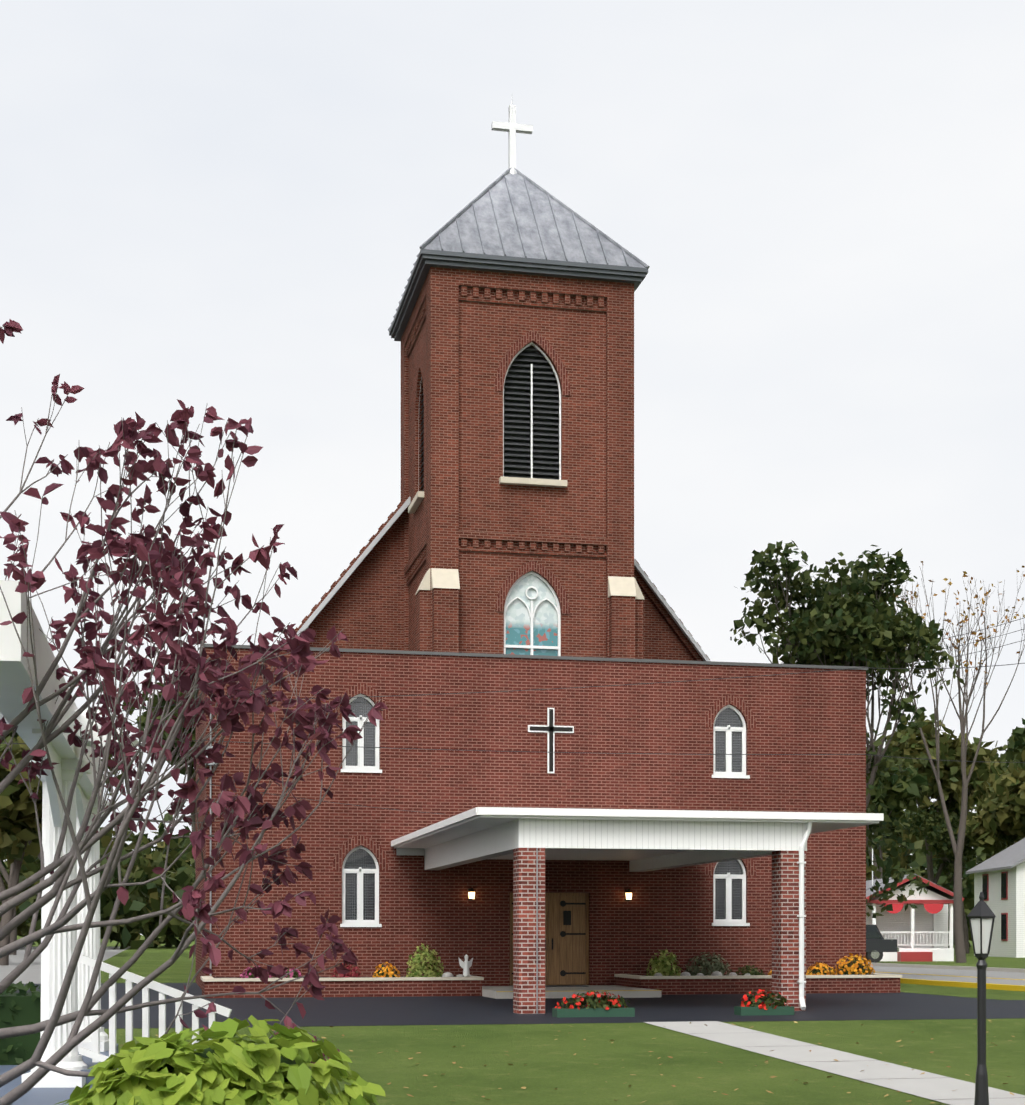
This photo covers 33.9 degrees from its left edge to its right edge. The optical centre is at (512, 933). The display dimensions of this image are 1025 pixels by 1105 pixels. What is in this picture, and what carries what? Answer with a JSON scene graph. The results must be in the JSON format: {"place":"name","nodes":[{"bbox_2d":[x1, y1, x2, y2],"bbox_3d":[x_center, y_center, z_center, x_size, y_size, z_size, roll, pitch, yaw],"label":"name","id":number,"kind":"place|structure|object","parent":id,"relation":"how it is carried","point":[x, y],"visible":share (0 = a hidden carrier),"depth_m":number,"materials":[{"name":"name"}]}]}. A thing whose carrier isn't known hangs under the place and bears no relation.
{"place":"outdoors","nodes":[
{"label":"outdoors","id":0,"kind":"place"},
{"bbox_2d":[0,735,42,964],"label":"tree","id":1,"kind":"object","parent":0,"point":[17,812],"depth_m":69.37,"materials":[{"name":"green plant"}]},
{"bbox_2d":[0,947,129,983],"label":"parking lot","id":2,"kind":"structure","parent":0,"point":[31,972],"depth_m":67.08,"materials":[{"name":"grey asphalt"}]},
{"bbox_2d":[0,730,18,954],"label":"tree","id":3,"kind":"object","parent":2,"relation":"on","point":[13,935],"depth_m":104.38,"materials":[{"name":"plant"}]},
{"bbox_2d":[12,740,122,860],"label":"tree","id":4,"kind":"object","parent":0,"point":[108,767],"depth_m":93.73,"materials":[{"name":"plant"}]},
{"bbox_2d":[0,580,231,1104],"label":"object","id":5,"kind":"structure","parent":0,"point":[97,1046],"depth_m":13.15,"materials":[{"name":"paint"}]},
{"bbox_2d":[299,518,694,660],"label":"nave walls","id":6,"kind":"structure","parent":0,"point":[365,610],"depth_m":46.45,"materials":[{"name":"red brick"}]},
{"bbox_2d":[295,492,709,660],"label":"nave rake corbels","id":7,"kind":"object","parent":6,"relation":"attached to","point":[668,619],"visible":0.23,"depth_m":46.32,"materials":[{"name":"brick"}]},
{"bbox_2d":[297,497,709,660],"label":"nave rake boards","id":8,"kind":"object","parent":6,"relation":"attached to","point":[637,567],"visible":0.29,"depth_m":46.07,"materials":[{"name":"grey paint"}]},
{"bbox_2d":[0,0,1024,934],"label":"sky","id":9,"kind":"structure","parent":0,"point":[229,206],"materials":[{"name":"white"}]},
{"bbox_2d":[1,618,1024,814],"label":"overhead wires","id":10,"kind":"object","parent":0,"point":[646,683],"visible":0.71,"depth_m":37.50,"materials":[{"name":"black paint"}]},
{"bbox_2d":[14,983,1024,1028],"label":"driveway","id":11,"kind":"structure","parent":0,"point":[381,1011],"depth_m":28.90,"materials":[{"name":"black asphalt"}]},
{"bbox_2d":[201,975,483,997],"bbox_3d":[-3.626,1.101,35.520,5.760,0.400,2.030,0,0,-12],"label":"planter","id":12,"kind":"object","parent":11,"relation":"on","point":[405,986],"visible":0.9,"depth_m":34.62,"materials":[{"name":"brick"}]},
{"bbox_2d":[205,699,214,975],"bbox_3d":[-6.434,-1.999,35.892,0.240,6.000,0.139,0,0,-12],"label":"service mast","id":13,"kind":"object","parent":12,"relation":"on","point":[213,763],"visible":0.38,"depth_m":35.88,"materials":[{"name":"grey metal"}]},
{"bbox_2d":[239,965,271,977],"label":"flowers","id":14,"kind":"object","parent":12,"relation":"on","point":[249,974],"visible":0.5,"depth_m":35.07,"materials":[{"name":"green plant"}]},
{"bbox_2d":[283,968,301,977],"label":"flowers","id":15,"kind":"object","parent":12,"relation":"on","point":[296,973],"visible":0.6,"depth_m":35.33,"materials":[{"name":"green plant"}]},
{"bbox_2d":[331,963,360,977],"bbox_3d":[-3.533,0.778,35.646,0.649,0.400,0.612,0,0,-12],"label":"dark red shrub","id":16,"kind":"object","parent":12,"relation":"on","point":[353,970],"visible":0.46,"depth_m":35.58,"materials":[{"name":"red plant"}]},
{"bbox_2d":[372,962,399,976],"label":"flowers","id":17,"kind":"object","parent":12,"relation":"on","point":[387,970],"visible":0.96,"depth_m":35.67,"materials":[{"name":"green plant"}]},
{"bbox_2d":[406,943,443,976],"bbox_3d":[-1.877,0.586,36.115,0.838,0.785,0.730,0,0,-12],"label":"variegated shrub","id":18,"kind":"object","parent":12,"relation":"on","point":[417,966],"visible":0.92,"depth_m":35.98,"materials":[{"name":"green plant"}]},
{"bbox_2d":[458,955,472,976],"bbox_3d":[-0.987,0.686,35.991,0.320,0.490,0.171,0,0,-12],"label":"angel statue","id":19,"kind":"object","parent":12,"relation":"on","point":[466,965],"visible":0.81,"depth_m":35.96,"materials":[{"name":"white stone"}]},
{"bbox_2d":[401,267,642,658],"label":"bell tower","id":20,"kind":"structure","parent":11,"relation":"on","point":[436,306],"depth_m":42.64,"materials":[{"name":"red brick"}]},
{"bbox_2d":[419,342,560,479],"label":"tower louvre frames","id":21,"kind":"structure","parent":20,"relation":"in","point":[542,353],"depth_m":42.77,"materials":[{"name":"white wood"}]},
{"bbox_2d":[420,346,558,490],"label":"louvers","id":22,"kind":"object","parent":21,"relation":"in","point":[517,423],"visible":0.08,"depth_m":42.91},
{"bbox_2d":[389,249,647,340],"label":"tower eaves","id":23,"kind":"object","parent":20,"relation":"attached to","point":[427,259],"visible":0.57,"depth_m":42.48,"materials":[{"name":"grey metal"}]},
{"bbox_2d":[388,168,649,330],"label":"tower roof","id":24,"kind":"structure","parent":20,"relation":"on","point":[517,214],"depth_m":43.14,"materials":[{"name":"grey metal"}]},
{"bbox_2d":[491,103,532,173],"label":"cross","id":25,"kind":"object","parent":24,"relation":"on","point":[511,127],"visible":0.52,"depth_m":45.05,"materials":[{"name":"white metal"}]},
{"bbox_2d":[408,476,644,599],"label":"tower stonework","id":26,"kind":"object","parent":20,"relation":"attached to","point":[449,579],"visible":0.6,"depth_m":42.55,"materials":[{"name":"beige stone"}]},
{"bbox_2d":[504,571,560,655],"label":"window tracery","id":27,"kind":"object","parent":20,"relation":"in","point":[531,647],"visible":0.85,"depth_m":42.75,"materials":[{"name":"white wood"}]},
{"bbox_2d":[506,574,557,655],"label":"window glass","id":28,"kind":"object","parent":27,"relation":"in","point":[545,625],"visible":0.5,"depth_m":42.81,"materials":[{"name":"teal glass"}]},
{"bbox_2d":[495,331,570,613],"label":"brick arches","id":29,"kind":"structure","parent":20,"relation":"attached to","point":[517,346],"depth_m":42.64,"materials":[{"name":"red brick"}]},
{"bbox_2d":[196,647,865,988],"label":"brick facade","id":30,"kind":"structure","parent":11,"relation":"on","point":[670,910],"depth_m":37.51,"materials":[{"name":"red brick"}]},
{"bbox_2d":[396,848,423,855],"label":"beam","id":31,"kind":"structure","parent":30,"relation":"attached to","point":[409,851],"depth_m":36.73,"materials":[{"name":"grey"}]},
{"bbox_2d":[468,888,474,899],"bbox_3d":[-0.905,-0.874,37.007,0.170,0.270,0.245,0,0,-12],"label":"wall lamp","id":32,"kind":"object","parent":30,"relation":"attached to","point":[471,893],"visible":1,"depth_m":36.92,"materials":[{"name":"white glass"}]},
{"bbox_2d":[195,644,867,698],"bbox_3d":[-0.169,-6.154,42.204,15.150,0.070,9.700,0,0,-12],"label":"parapet coping","id":33,"kind":"object","parent":30,"relation":"on","point":[569,658],"visible":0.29,"depth_m":37.59,"materials":[{"name":"grey"}]},
{"bbox_2d":[332,683,755,875],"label":"window arches","id":34,"kind":"structure","parent":30,"relation":"attached to","point":[375,848],"depth_m":36.72,"materials":[{"name":"brick"}]},
{"bbox_2d":[342,694,745,923],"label":"arched windows","id":35,"kind":"structure","parent":30,"relation":"in","point":[728,729],"depth_m":36.81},
{"bbox_2d":[344,697,742,919],"bbox_3d":[0.799,-2.728,37.672,9.160,4.906,0.010,0,0,-12],"label":"window glass","id":36,"kind":"object","parent":35,"relation":"in","point":[359,857],"visible":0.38,"depth_m":36.85,"materials":[{"name":"grey glass"}]},
{"bbox_2d":[340,769,749,926],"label":"window sills","id":37,"kind":"structure","parent":30,"relation":"attached to","point":[380,771],"depth_m":36.68,"materials":[{"name":"white stone"}]},
{"bbox_2d":[510,893,588,985],"bbox_3d":[0.797,0.191,37.707,1.840,2.220,0.180,0,0,-12],"label":"church door","id":38,"kind":"structure","parent":30,"relation":"in","point":[566,938],"depth_m":37.73,"materials":[{"name":"brown wood"}]},
{"bbox_2d":[528,708,573,772],"bbox_3d":[0.856,-4.304,37.474,1.040,1.450,0.060,0,0,-12],"label":"cross","id":39,"kind":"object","parent":30,"relation":"attached to","point":[550,728],"visible":1,"depth_m":37.45,"materials":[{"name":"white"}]},
{"bbox_2d":[625,889,631,900],"bbox_3d":[2.597,-0.874,37.748,0.170,0.270,0.245,0,0,-12],"label":"wall lamp","id":40,"kind":"object","parent":30,"relation":"attached to","point":[628,894],"visible":1,"depth_m":37.67,"materials":[{"name":"white glass"}]},
{"bbox_2d":[482,985,661,998],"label":"entrance step","id":41,"kind":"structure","parent":11,"relation":"on","point":[551,991],"depth_m":34.30,"materials":[{"name":"concrete"}]},
{"bbox_2d":[552,1007,634,1017],"bbox_3d":[1.270,1.231,26.400,1.250,0.140,0.320,0,0,-12],"label":"planter box","id":42,"kind":"object","parent":11,"relation":"on","point":[596,1012],"visible":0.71,"depth_m":26.25,"materials":[{"name":"green wood"}]},
{"bbox_2d":[555,990,629,1009],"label":"geraniums","id":43,"kind":"object","parent":42,"relation":"in","point":[606,1002],"visible":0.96,"depth_m":26.33,"materials":[{"name":"red plant"}]},
{"bbox_2d":[513,848,805,1013],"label":"brick columns","id":44,"kind":"structure","parent":11,"relation":"on","point":[785,922],"depth_m":27.64,"materials":[{"name":"red brick"}]},
{"bbox_2d":[391,807,883,871],"bbox_3d":[1.808,-1.714,32.559,6.990,0.630,10.068,0,0,-12],"label":"canopy","id":45,"kind":"object","parent":44,"relation":"on","point":[644,840],"visible":0.98,"depth_m":28.06,"materials":[{"name":"white metal"}]},
{"bbox_2d":[536,848,537,1013],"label":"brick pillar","id":46,"kind":"structure","parent":45,"relation":"attached to","point":[536,930],"depth_m":27.34,"materials":[{"name":"grey"}]},
{"bbox_2d":[797,822,811,1009],"bbox_3d":[4.905,-0.319,28.186,0.249,3.188,0.268,0,0,-12],"label":"downspout","id":47,"kind":"object","parent":45,"relation":"attached to","point":[801,916],"visible":0.92,"depth_m":28.21,"materials":[{"name":"white metal"}]},
{"bbox_2d":[614,973,901,994],"bbox_3d":[5.433,1.101,37.435,6.000,0.400,2.030,0,0,-12],"label":"planter","id":48,"kind":"object","parent":11,"relation":"on","point":[746,984],"visible":0.9,"depth_m":36.41,"materials":[{"name":"brick"}]},
{"bbox_2d":[442,971,749,976],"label":"rocks","id":49,"kind":"object","parent":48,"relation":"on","point":[449,974],"visible":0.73,"depth_m":36.47,"materials":[{"name":"grey stone"}]},
{"bbox_2d":[646,949,681,975],"bbox_3d":[3.346,0.663,37.219,0.790,0.669,0.629,0,0,-12],"label":"shrub","id":50,"kind":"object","parent":48,"relation":"in","point":[664,963],"depth_m":37.08,"materials":[{"name":"green plant"}]},
{"bbox_2d":[684,952,731,975],"bbox_3d":[4.374,0.686,37.540,1.194,0.588,0.676,0,0,-12],"label":"grey shrub","id":51,"kind":"object","parent":48,"relation":"in","point":[706,964],"visible":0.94,"depth_m":37.38,"materials":[{"name":"green plant"}]},
{"bbox_2d":[735,965,764,974],"bbox_3d":[5.272,0.830,37.508,0.674,0.300,0.584,0,0,-12],"label":"shrub","id":52,"kind":"object","parent":48,"relation":"in","point":[753,971],"visible":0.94,"depth_m":37.44,"materials":[{"name":"green plant"}]},
{"bbox_2d":[806,962,835,974],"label":"yellow flowers","id":53,"kind":"object","parent":48,"relation":"in","point":[820,968],"visible":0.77,"depth_m":37.62,"materials":[{"name":"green plant"}]},
{"bbox_2d":[834,953,874,974],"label":"yellow flowers","id":54,"kind":"object","parent":48,"relation":"in","point":[855,967],"visible":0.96,"depth_m":37.77,"materials":[{"name":"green plant"}]},
{"bbox_2d":[734,1006,793,1015],"bbox_3d":[4.035,1.231,26.985,0.900,0.140,0.320,0,0,-12],"label":"planter box","id":55,"kind":"object","parent":11,"relation":"on","point":[751,1011],"visible":0.71,"depth_m":26.84,"materials":[{"name":"green wood"}]},
{"bbox_2d":[740,989,789,1009],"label":"geraniums","id":56,"kind":"object","parent":55,"relation":"in","point":[760,996],"visible":0.94,"depth_m":26.91,"materials":[{"name":"red plant"}]},
{"bbox_2d":[17,935,1024,1104],"bbox_3d":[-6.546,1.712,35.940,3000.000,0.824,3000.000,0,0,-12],"label":"lawn","id":57,"kind":"structure","parent":0,"point":[589,1069],"depth_m":20.62,"materials":[{"name":"green plant"}]},
{"bbox_2d":[0,981,40,1064],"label":"hedge","id":58,"kind":"object","parent":57,"relation":"on","point":[22,1007],"visible":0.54,"depth_m":15.29,"materials":[{"name":"green plant"}]},
{"bbox_2d":[122,682,195,955],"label":"tree","id":59,"kind":"object","parent":57,"relation":"on","point":[143,723],"depth_m":96.08,"materials":[{"name":"plant"}]},
{"bbox_2d":[0,319,387,1104],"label":"tree","id":60,"kind":"object","parent":57,"relation":"on","point":[168,627],"depth_m":9.25,"materials":[{"name":"purple plant"}]},
{"bbox_2d":[54,1015,385,1104],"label":"lime bush","id":61,"kind":"object","parent":57,"relation":"on","point":[246,1072],"visible":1,"depth_m":7.42,"materials":[{"name":"green plant"}]},
{"bbox_2d":[158,1043,295,1081],"bbox_3d":[-1.324,1.240,7.801,1.094,1.460,1.094,0,0,-12],"label":"bush","id":62,"kind":"object","parent":57,"relation":"on","point":[282,1058],"visible":0.16,"depth_m":7.68,"materials":[{"name":"green plant"}]},
{"bbox_2d":[0,802,1021,949],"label":"background trees","id":63,"kind":"object","parent":57,"relation":"on","point":[185,871],"visible":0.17,"depth_m":142.92,"materials":[{"name":"green plant"}]},
{"bbox_2d":[120,1020,1014,1103],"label":"leaf litter","id":64,"kind":"object","parent":57,"relation":"on","point":[672,1057],"visible":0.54,"depth_m":19.71,"materials":[{"name":"brown plant"}]},
{"bbox_2d":[644,1021,1024,1104],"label":"walkway","id":65,"kind":"structure","parent":57,"relation":"on","point":[929,1085],"depth_m":20.19,"materials":[{"name":"grey concrete"}]},
{"bbox_2d":[730,540,964,917],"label":"green tree","id":66,"kind":"object","parent":57,"relation":"on","point":[854,611],"depth_m":46.50,"materials":[{"name":"green plant"}]},
{"bbox_2d":[866,740,930,878],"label":"tree","id":67,"kind":"object","parent":57,"relation":"on","point":[909,793],"depth_m":104.90,"materials":[{"name":"green plant"}]},
{"bbox_2d":[866,877,953,947],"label":"house porch","id":68,"kind":"object","parent":57,"relation":"on","point":[901,920],"depth_m":83.28,"materials":[{"name":"white wood"}]},
{"bbox_2d":[866,874,963,961],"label":"house","id":69,"kind":"structure","parent":57,"relation":"on","point":[934,899],"depth_m":80.10,"materials":[{"name":"white paint"}]},
{"bbox_2d":[902,791,977,952],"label":"green tree","id":70,"kind":"object","parent":57,"relation":"on","point":[940,833],"depth_m":110.28,"materials":[{"name":"plant"}]},
{"bbox_2d":[868,962,1024,972],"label":"concrete kerb","id":71,"kind":"object","parent":57,"relation":"on","point":[951,967],"depth_m":61.94,"materials":[{"name":"grey concrete"}]},
{"bbox_2d":[886,561,1024,962],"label":"bare tree","id":72,"kind":"object","parent":57,"relation":"on","point":[960,952],"depth_m":75.95,"materials":[{"name":"grey plant"}]},
{"bbox_2d":[967,892,995,1104],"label":"lamp post","id":73,"kind":"object","parent":57,"relation":"on","point":[981,916],"visible":1,"depth_m":15.84,"materials":[{"name":"black metal"}]},
{"bbox_2d":[866,966,1024,985],"bbox_3d":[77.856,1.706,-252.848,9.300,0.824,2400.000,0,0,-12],"label":"side street","id":74,"kind":"structure","parent":0,"point":[953,973],"depth_m":53.76,"materials":[{"name":"grey asphalt"}]},
{"bbox_2d":[866,925,898,962],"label":"car","id":75,"kind":"object","parent":74,"relation":"on","point":[877,944],"visible":0.35,"depth_m":76.05,"materials":[{"name":"grey paint"}]},
{"bbox_2d":[880,972,1024,979],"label":"street centre line","id":76,"kind":"object","parent":74,"relation":"on","point":[955,976],"depth_m":52.26,"materials":[{"name":"yellow paint"}]},
{"bbox_2d":[885,712,1006,883],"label":"tree","id":77,"kind":"object","parent":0,"point":[982,775],"depth_m":110.57,"materials":[{"name":"green plant"}]},
{"bbox_2d":[900,983,1024,999],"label":"verge","id":78,"kind":"structure","parent":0,"point":[965,992],"depth_m":37.82,"materials":[{"name":"green plant"}]},
{"bbox_2d":[900,978,1024,990],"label":"yellow kerb","id":79,"kind":"structure","parent":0,"point":[965,984],"depth_m":40.84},
{"bbox_2d":[956,750,1024,859],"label":"tree","id":80,"kind":"object","parent":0,"point":[1000,809],"depth_m":103.91,"materials":[{"name":"green plant"}]},
{"bbox_2d":[966,838,1024,957],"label":"white house","id":81,"kind":"structure","parent":0,"point":[999,880],"depth_m":94.43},
{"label":"tree branches","id":82,"kind":"object","parent":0,"visible":0},
{"bbox_2d":[995,718,1024,768],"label":"tree","id":83,"kind":"object","parent":82,"relation":"attached to","point":[1014,746],"visible":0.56,"depth_m":118.24,"materials":[{"name":"green plant"}]}
]}

